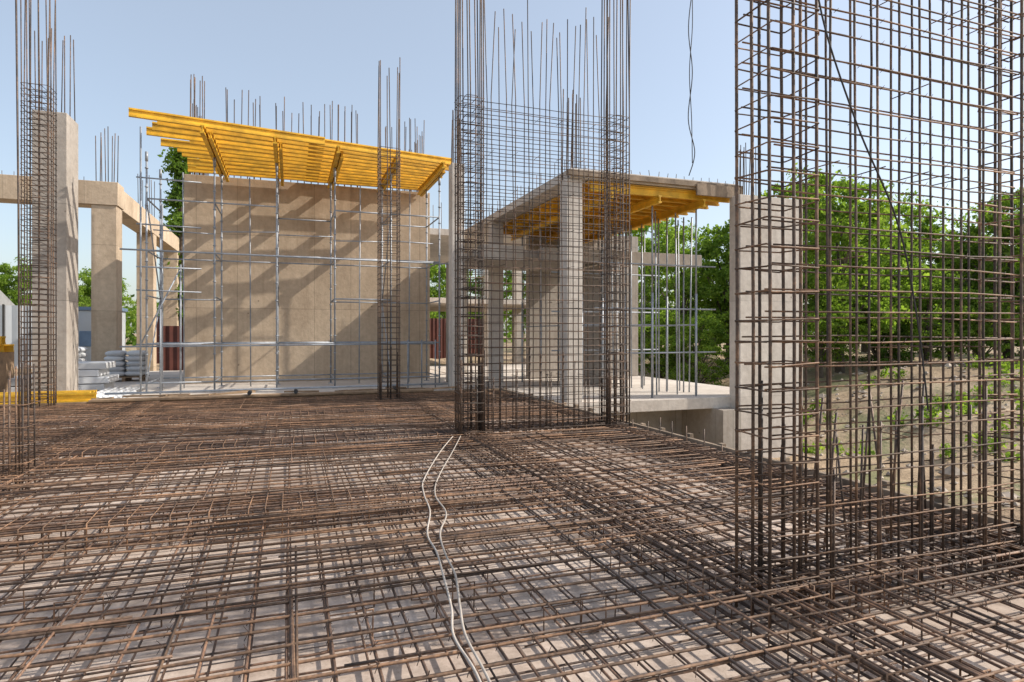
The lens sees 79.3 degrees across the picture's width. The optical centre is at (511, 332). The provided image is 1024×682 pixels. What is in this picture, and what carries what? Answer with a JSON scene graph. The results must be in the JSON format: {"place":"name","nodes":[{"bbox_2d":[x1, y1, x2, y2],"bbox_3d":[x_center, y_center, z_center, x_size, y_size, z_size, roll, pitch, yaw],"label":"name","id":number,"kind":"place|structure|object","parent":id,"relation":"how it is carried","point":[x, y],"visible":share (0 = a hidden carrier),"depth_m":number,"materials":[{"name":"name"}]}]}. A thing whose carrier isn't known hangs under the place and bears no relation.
{"place":"outdoors","nodes":[
{"label":"outdoors","id":0,"kind":"place"},
{"bbox_2d":[20,0,56,414],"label":"rebar column cage","id":1,"kind":"object","parent":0,"point":[39,372],"visible":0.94,"depth_m":13.31,"materials":[{"name":"brown metal"}]},
{"bbox_2d":[184,174,429,383],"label":"walls","id":2,"kind":"structure","parent":0,"point":[304,302],"depth_m":20.77,"materials":[{"name":"beige concrete"}]},
{"bbox_2d":[189,74,424,191],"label":"starter bars","id":3,"kind":"object","parent":2,"relation":"on","point":[200,116],"visible":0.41,"depth_m":21.00,"materials":[{"name":"metal"}]},
{"bbox_2d":[377,57,400,406],"bbox_3d":[-2.958,-2.387,14.878,0.515,8.374,0.502,0,0,-20],"label":"rebar column cage","id":4,"kind":"object","parent":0,"point":[397,354],"visible":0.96,"depth_m":14.79,"materials":[{"name":"brown metal"}]},
{"bbox_2d":[0,0,1023,333],"label":"sky","id":5,"kind":"structure","parent":0,"point":[139,54],"materials":[{"name":"blue"}]},
{"bbox_2d":[14,333,1023,522],"bbox_3d":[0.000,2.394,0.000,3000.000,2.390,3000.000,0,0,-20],"label":"ground","id":6,"kind":"structure","parent":0,"point":[843,436],"depth_m":17.97,"materials":[{"name":"beige soil"}]},
{"bbox_2d":[0,290,13,304],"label":"house","id":7,"kind":"structure","parent":6,"relation":"on","point":[5,299],"depth_m":44.05,"materials":[{"name":"concrete"}]},
{"bbox_2d":[0,304,31,368],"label":"site fence","id":8,"kind":"object","parent":6,"relation":"on","point":[9,322],"visible":0.21,"depth_m":32.80,"materials":[{"name":"white metal"}]},
{"bbox_2d":[0,257,31,305],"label":"leafy tree","id":9,"kind":"object","parent":6,"relation":"on","point":[9,292],"visible":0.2,"depth_m":64.02,"materials":[{"name":"green plant"}]},
{"bbox_2d":[0,263,31,305],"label":"leafy tree","id":10,"kind":"object","parent":6,"relation":"on","point":[6,276],"visible":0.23,"depth_m":64.20,"materials":[{"name":"green plant"}]},
{"bbox_2d":[78,266,90,306],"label":"leafy tree","id":11,"kind":"object","parent":6,"relation":"on","point":[82,290],"visible":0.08,"depth_m":57.31,"materials":[{"name":"green plant"}]},
{"bbox_2d":[0,128,178,370],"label":"concrete frame","id":12,"kind":"object","parent":6,"relation":"on","point":[113,206],"visible":0.62,"depth_m":22.61,"materials":[{"name":"beige concrete"}]},
{"bbox_2d":[78,307,127,360],"bbox_3d":[-26.395,0.150,36.412,6.000,3.300,2.600,0,0,-20],"label":"site container","id":13,"kind":"object","parent":6,"relation":"on","point":[84,326],"visible":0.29,"depth_m":35.77,"materials":[{"name":"white metal"}]},
{"bbox_2d":[79,267,136,335],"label":"leafy tree","id":14,"kind":"object","parent":6,"relation":"on","point":[130,302],"visible":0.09,"depth_m":59.70,"materials":[{"name":"green plant"}]},
{"bbox_2d":[163,326,182,370],"bbox_3d":[-14.298,0.675,27.019,1.880,2.050,0.170,0,0,-20],"label":"metal fence","id":15,"kind":"object","parent":6,"relation":"on","point":[171,358],"visible":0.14,"depth_m":26.90,"materials":[{"name":"metal"}]},
{"bbox_2d":[156,147,191,325],"bbox_3d":[-19.287,-4.415,36.160,3.028,13.420,3.065,0,0,31],"label":"poplar tree","id":16,"kind":"object","parent":6,"relation":"on","point":[177,162],"visible":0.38,"depth_m":35.53,"materials":[{"name":"green plant"}]},
{"bbox_2d":[0,369,507,404],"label":"slab","id":17,"kind":"structure","parent":6,"relation":"on","point":[154,375],"depth_m":19.49,"materials":[{"name":"concrete"}]},
{"bbox_2d":[0,336,13,391],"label":"formwork beam stack","id":18,"kind":"object","parent":17,"relation":"on","point":[6,358],"visible":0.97,"depth_m":15.97,"materials":[{"name":"yellow wood"}]},
{"bbox_2d":[0,390,96,403],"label":"formwork beam stack","id":19,"kind":"object","parent":17,"relation":"on","point":[76,396],"visible":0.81,"depth_m":14.29,"materials":[{"name":"yellow wood"}]},
{"bbox_2d":[32,110,77,390],"bbox_3d":[-11.522,-1.900,15.620,0.720,7.100,0.900,0,0,-20],"label":"shaft","id":20,"kind":"object","parent":17,"relation":"on","point":[67,252],"visible":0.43,"depth_m":15.28,"materials":[{"name":"grey concrete"}]},
{"bbox_2d":[34,28,74,120],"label":"starter bars","id":21,"kind":"object","parent":20,"relation":"attached to","point":[63,41],"visible":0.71,"depth_m":15.53,"materials":[{"name":"brown metal"}]},
{"bbox_2d":[8,361,118,391],"bbox_3d":[-12.629,1.228,17.188,2.577,0.785,1.700,0,0,-20],"label":"insulation stack","id":22,"kind":"object","parent":17,"relation":"on","point":[92,375],"visible":0.36,"depth_m":17.27,"materials":[{"name":"white plastic"}]},
{"bbox_2d":[78,347,87,360],"bbox_3d":[-13.874,1.030,19.052,1.250,1.200,0.950,0,0,-20],"label":"pallet of sacks","id":23,"kind":"object","parent":17,"relation":"on","point":[82,354],"visible":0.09,"depth_m":19.29,"materials":[{"name":"white plastic"}]},
{"bbox_2d":[96,386,144,397],"bbox_3d":[-10.328,1.570,16.065,0.899,0.100,3.411,0,0,-22],"label":"pipe stack","id":24,"kind":"object","parent":17,"relation":"on","point":[100,393],"visible":0.6,"depth_m":16.35,"materials":[{"name":"white plastic"}]},
{"bbox_2d":[104,350,149,381],"bbox_3d":[-13.098,1.115,21.032,1.242,1.030,0.950,0,0,-20],"label":"pallet of sacks","id":25,"kind":"object","parent":17,"relation":"on","point":[119,357],"visible":0.81,"depth_m":20.72,"materials":[{"name":"white plastic"}]},
{"bbox_2d":[91,386,454,398],"bbox_3d":[-5.685,1.529,15.927,8.721,0.116,1.349,0,0,-20],"label":"timber pile","id":26,"kind":"object","parent":17,"relation":"on","point":[223,393],"visible":0.57,"depth_m":15.57,"materials":[{"name":"beige wood"}]},
{"bbox_2d":[105,126,448,394],"bbox_3d":[-6.149,-1.835,18.113,9.103,6.930,3.510,0,0,-20],"label":"scaffolding","id":27,"kind":"object","parent":17,"relation":"on","point":[184,344],"visible":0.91,"depth_m":18.02,"materials":[{"name":"metal"}]},
{"bbox_2d":[129,107,450,196],"bbox_3d":[-5.957,-5.077,18.368,8.348,0.415,5.289,0,0,-20],"label":"slab formwork table","id":28,"kind":"object","parent":27,"relation":"on","point":[234,149],"visible":0.94,"depth_m":17.84,"materials":[{"name":"yellow wood"}]},
{"bbox_2d":[449,163,462,389],"bbox_3d":[-1.572,-1.550,17.502,0.360,6.400,0.400,0,0,-20],"label":"shaft","id":29,"kind":"object","parent":17,"relation":"on","point":[451,274],"visible":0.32,"depth_m":17.31,"materials":[{"name":"concrete"}]},
{"bbox_2d":[451,110,461,162],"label":"starter bars","id":30,"kind":"object","parent":29,"relation":"attached to","point":[452,148],"visible":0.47,"depth_m":17.46,"materials":[{"name":"metal"}]},
{"bbox_2d":[156,316,480,363],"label":"metal fence","id":31,"kind":"object","parent":6,"relation":"on","point":[434,329],"visible":0.04,"depth_m":44.90,"materials":[{"name":"metal"}]},
{"bbox_2d":[430,264,482,318],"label":"leafy tree","id":32,"kind":"object","parent":6,"relation":"on","point":[434,278],"visible":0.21,"depth_m":57.97,"materials":[{"name":"green plant"}]},
{"bbox_2d":[430,202,525,365],"bbox_3d":[-2.946,-2.148,35.342,7.600,8.097,11.500,0,0,-20],"label":"concrete frame","id":33,"kind":"object","parent":6,"relation":"on","point":[444,248],"visible":0.02,"depth_m":32.96,"materials":[{"name":"beige concrete"}]},
{"bbox_2d":[0,387,1023,681],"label":"formwork deck","id":34,"kind":"structure","parent":6,"relation":"on","point":[558,643],"depth_m":4.22,"materials":[{"name":"brown wood"}]},
{"bbox_2d":[0,0,39,491],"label":"starter rebar","id":35,"kind":"object","parent":34,"relation":"on","point":[20,446],"visible":0.89,"depth_m":6.93,"materials":[{"name":"metal"}]},
{"bbox_2d":[247,386,395,394],"bbox_3d":[-4.679,1.440,15.507,3.600,0.100,0.350,0,0,-20],"label":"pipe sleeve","id":36,"kind":"object","parent":34,"relation":"on","point":[249,392],"visible":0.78,"depth_m":15.09,"materials":[{"name":"black plastic"}]},
{"bbox_2d":[0,390,1023,681],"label":"rebar mat","id":37,"kind":"object","parent":34,"relation":"on","point":[116,430],"visible":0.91,"depth_m":4.82,"materials":[{"name":"brown metal"}]},
{"bbox_2d":[422,436,490,681],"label":"power cable","id":38,"kind":"object","parent":37,"relation":"on","point":[464,633],"visible":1,"depth_m":3.72,"materials":[{"name":"white plastic"}]},
{"bbox_2d":[454,0,630,446],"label":"rebar wall cage","id":39,"kind":"object","parent":34,"relation":"on","point":[480,402],"visible":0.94,"depth_m":10.21,"materials":[{"name":"metal"}]},
{"bbox_2d":[623,374,927,549],"bbox_3d":[2.202,1.078,7.768,1.409,1.447,5.531,0,0,-20],"label":"starter rebar","id":40,"kind":"object","parent":34,"relation":"on","point":[862,474],"visible":0.32,"depth_m":5.23,"materials":[{"name":"metal"}]},
{"bbox_2d":[734,0,1023,627],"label":"rebar wall cage","id":41,"kind":"object","parent":34,"relation":"on","point":[830,506],"visible":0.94,"depth_m":4.24,"materials":[{"name":"metal"}]},
{"bbox_2d":[503,270,525,321],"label":"leafy tree","id":42,"kind":"object","parent":6,"relation":"on","point":[509,280],"visible":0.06,"depth_m":59.36,"materials":[{"name":"green plant"}]},
{"bbox_2d":[26,293,1023,345],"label":"distant tree row","id":43,"kind":"object","parent":6,"relation":"on","point":[131,339],"visible":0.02,"depth_m":94.06,"materials":[{"name":"green plant"}]},
{"bbox_2d":[430,168,734,412],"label":"slabs and columns","id":44,"kind":"structure","parent":6,"relation":"on","point":[708,396],"depth_m":15.62,"materials":[{"name":"concrete"}]},
{"bbox_2d":[446,236,701,386],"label":"walls","id":45,"kind":"structure","parent":44,"relation":"on","point":[636,256],"depth_m":20.84,"materials":[{"name":"grey concrete"}]},
{"bbox_2d":[469,89,755,235],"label":"starter bars","id":46,"kind":"object","parent":44,"relation":"on","point":[744,155],"visible":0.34,"depth_m":14.75,"materials":[{"name":"brown metal"}]},
{"bbox_2d":[521,202,715,397],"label":"props","id":47,"kind":"object","parent":44,"relation":"on","point":[651,325],"visible":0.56,"depth_m":16.85,"materials":[{"name":"metal"}]},
{"bbox_2d":[503,182,729,243],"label":"formwork beams","id":48,"kind":"structure","parent":47,"relation":"on","point":[667,203],"depth_m":16.58,"materials":[{"name":"yellow wood"}]},
{"bbox_2d":[503,181,695,224],"bbox_3d":[2.532,-3.572,18.533,4.080,0.015,7.040,0,0,-20],"label":"soffit plywood","id":49,"kind":"object","parent":48,"relation":"on","point":[542,206],"visible":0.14,"depth_m":15.53,"materials":[{"name":"wood"}]},
{"bbox_2d":[617,218,700,357],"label":"leafy tree","id":50,"kind":"object","parent":6,"relation":"on","point":[638,232],"visible":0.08,"depth_m":40.54,"materials":[{"name":"green plant"}]},
{"bbox_2d":[638,306,703,378],"bbox_3d":[7.248,0.885,29.646,4.244,4.307,4.618,0,0,-31],"label":"leafy shrub","id":51,"kind":"object","parent":6,"relation":"on","point":[671,329],"visible":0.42,"depth_m":29.55,"materials":[{"name":"green plant"}]},
{"bbox_2d":[611,408,740,449],"bbox_3d":[3.989,2.751,15.784,6.200,1.698,2.000,0,0,-20],"label":"foundation","id":52,"kind":"object","parent":6,"relation":"on","point":[717,425],"visible":0.12,"depth_m":16.02,"materials":[{"name":"grey concrete"}]},
{"bbox_2d":[638,221,729,356],"bbox_3d":[9.965,-2.156,36.405,8.346,8.877,7.352,0,0,36],"label":"leafy tree","id":53,"kind":"object","parent":6,"relation":"on","point":[708,302],"visible":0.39,"depth_m":34.95,"materials":[{"name":"green plant"}]},
{"bbox_2d":[654,308,729,385],"bbox_3d":[8.173,1.019,27.907,4.016,4.217,4.559,0,0,-17],"label":"leafy shrub","id":54,"kind":"object","parent":6,"relation":"on","point":[705,335],"visible":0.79,"depth_m":27.45,"materials":[{"name":"green plant"}]},
{"bbox_2d":[668,219,729,363],"bbox_3d":[12.526,-2.281,33.892,8.032,8.613,7.382,0,0,-14],"label":"leafy tree","id":55,"kind":"object","parent":6,"relation":"on","point":[719,237],"visible":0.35,"depth_m":33.06,"materials":[{"name":"green plant"}]},
{"bbox_2d":[730,194,802,457],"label":"pier","id":56,"kind":"structure","parent":6,"relation":"on","point":[745,329],"depth_m":15.65,"materials":[{"name":"concrete"}]},
{"bbox_2d":[566,169,743,197],"bbox_3d":[3.600,-3.590,15.020,4.950,0.340,0.145,0,0,-20],"label":"edge shuttering","id":57,"kind":"object","parent":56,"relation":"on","point":[714,190],"visible":0.89,"depth_m":15.30,"materials":[{"name":"brown wood"}]},
{"bbox_2d":[694,162,875,350],"bbox_3d":[15.206,-3.647,34.359,9.006,10.874,10.224,0,0,45],"label":"leafy tree","id":58,"kind":"object","parent":6,"relation":"on","point":[765,194],"visible":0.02,"depth_m":32.75,"materials":[{"name":"green plant"}]},
{"bbox_2d":[718,165,936,372],"bbox_3d":[13.776,-2.635,27.428,8.835,9.475,8.120,0,0,14],"label":"leafy tree","id":59,"kind":"object","parent":6,"relation":"on","point":[840,282],"visible":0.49,"depth_m":25.85,"materials":[{"name":"green plant"}]},
{"bbox_2d":[803,295,875,377],"bbox_3d":[13.052,0.232,25.699,3.608,3.661,3.926,0,0,-33],"label":"leafy shrub","id":60,"kind":"object","parent":6,"relation":"on","point":[841,346],"visible":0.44,"depth_m":25.51,"materials":[{"name":"green plant"}]},
{"bbox_2d":[803,221,936,351],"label":"leafy tree","id":61,"kind":"object","parent":6,"relation":"on","point":[864,349],"depth_m":41.79,"materials":[{"name":"green plant"}]},
{"bbox_2d":[845,292,935,370],"bbox_3d":[16.028,-0.035,27.103,3.680,3.675,3.337,0,0,5],"label":"leafy shrub","id":62,"kind":"object","parent":6,"relation":"on","point":[884,354],"visible":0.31,"depth_m":26.53,"materials":[{"name":"green plant"}]},
{"bbox_2d":[824,188,981,359],"bbox_3d":[19.994,-2.822,33.104,7.719,9.321,8.764,0,0,18],"label":"leafy tree","id":63,"kind":"object","parent":6,"relation":"on","point":[936,228],"visible":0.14,"depth_m":31.38,"materials":[{"name":"green plant"}]},
{"bbox_2d":[803,360,1019,510],"bbox_3d":[11.959,2.335,17.076,22.213,2.480,20.174,0,0,-20],"label":"rubble","id":64,"kind":"object","parent":6,"relation":"on","point":[957,472],"visible":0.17,"depth_m":16.92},
{"bbox_2d":[803,354,1023,461],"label":"weeds","id":65,"kind":"object","parent":6,"relation":"on","point":[936,399],"visible":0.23,"depth_m":17.48,"materials":[{"name":"green plant"}]},
{"bbox_2d":[870,267,997,362],"bbox_3d":[17.709,-0.687,26.763,4.799,4.438,4.227,0,0,-6],"label":"leafy shrub","id":66,"kind":"object","parent":6,"relation":"on","point":[925,326],"visible":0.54,"depth_m":25.78,"materials":[{"name":"green plant"}]},
{"bbox_2d":[881,230,1019,360],"bbox_3d":[21.110,-1.639,29.703,6.468,6.880,5.698,0,0,40],"label":"leafy tree","id":67,"kind":"object","parent":6,"relation":"on","point":[956,264],"visible":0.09,"depth_m":29.46,"materials":[{"name":"green plant"}]},
{"bbox_2d":[921,227,1008,354],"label":"leafy tree","id":68,"kind":"object","parent":6,"relation":"on","point":[991,250],"depth_m":41.96,"materials":[{"name":"green plant"}]},
{"bbox_2d":[922,187,1023,361],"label":"leafy tree","id":69,"kind":"object","parent":6,"relation":"on","point":[1005,231],"visible":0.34,"depth_m":27.95,"materials":[{"name":"green plant"}]},
{"bbox_2d":[932,287,1023,362],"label":"leafy shrub","id":70,"kind":"object","parent":6,"relation":"on","point":[1005,327],"visible":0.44,"depth_m":25.62,"materials":[{"name":"green plant"}]},
{"bbox_2d":[958,210,1023,335],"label":"leafy tree","id":71,"kind":"object","parent":6,"relation":"on","point":[1003,268],"visible":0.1,"depth_m":27.61,"materials":[{"name":"green plant"}]},
{"bbox_2d":[987,283,1023,361],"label":"leafy shrub","id":72,"kind":"object","parent":6,"relation":"on","point":[1008,353],"visible":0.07,"depth_m":27.36,"materials":[{"name":"green plant"}]},
{"bbox_2d":[688,0,694,175],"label":"hanging cable","id":73,"kind":"object","parent":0,"point":[691,85],"visible":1,"depth_m":10.92,"materials":[{"name":"black rubber"}]},
{"bbox_2d":[818,0,928,409],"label":"hanging cable","id":74,"kind":"object","parent":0,"point":[863,140],"visible":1,"depth_m":3.86,"materials":[{"name":"black rubber"}]}
]}

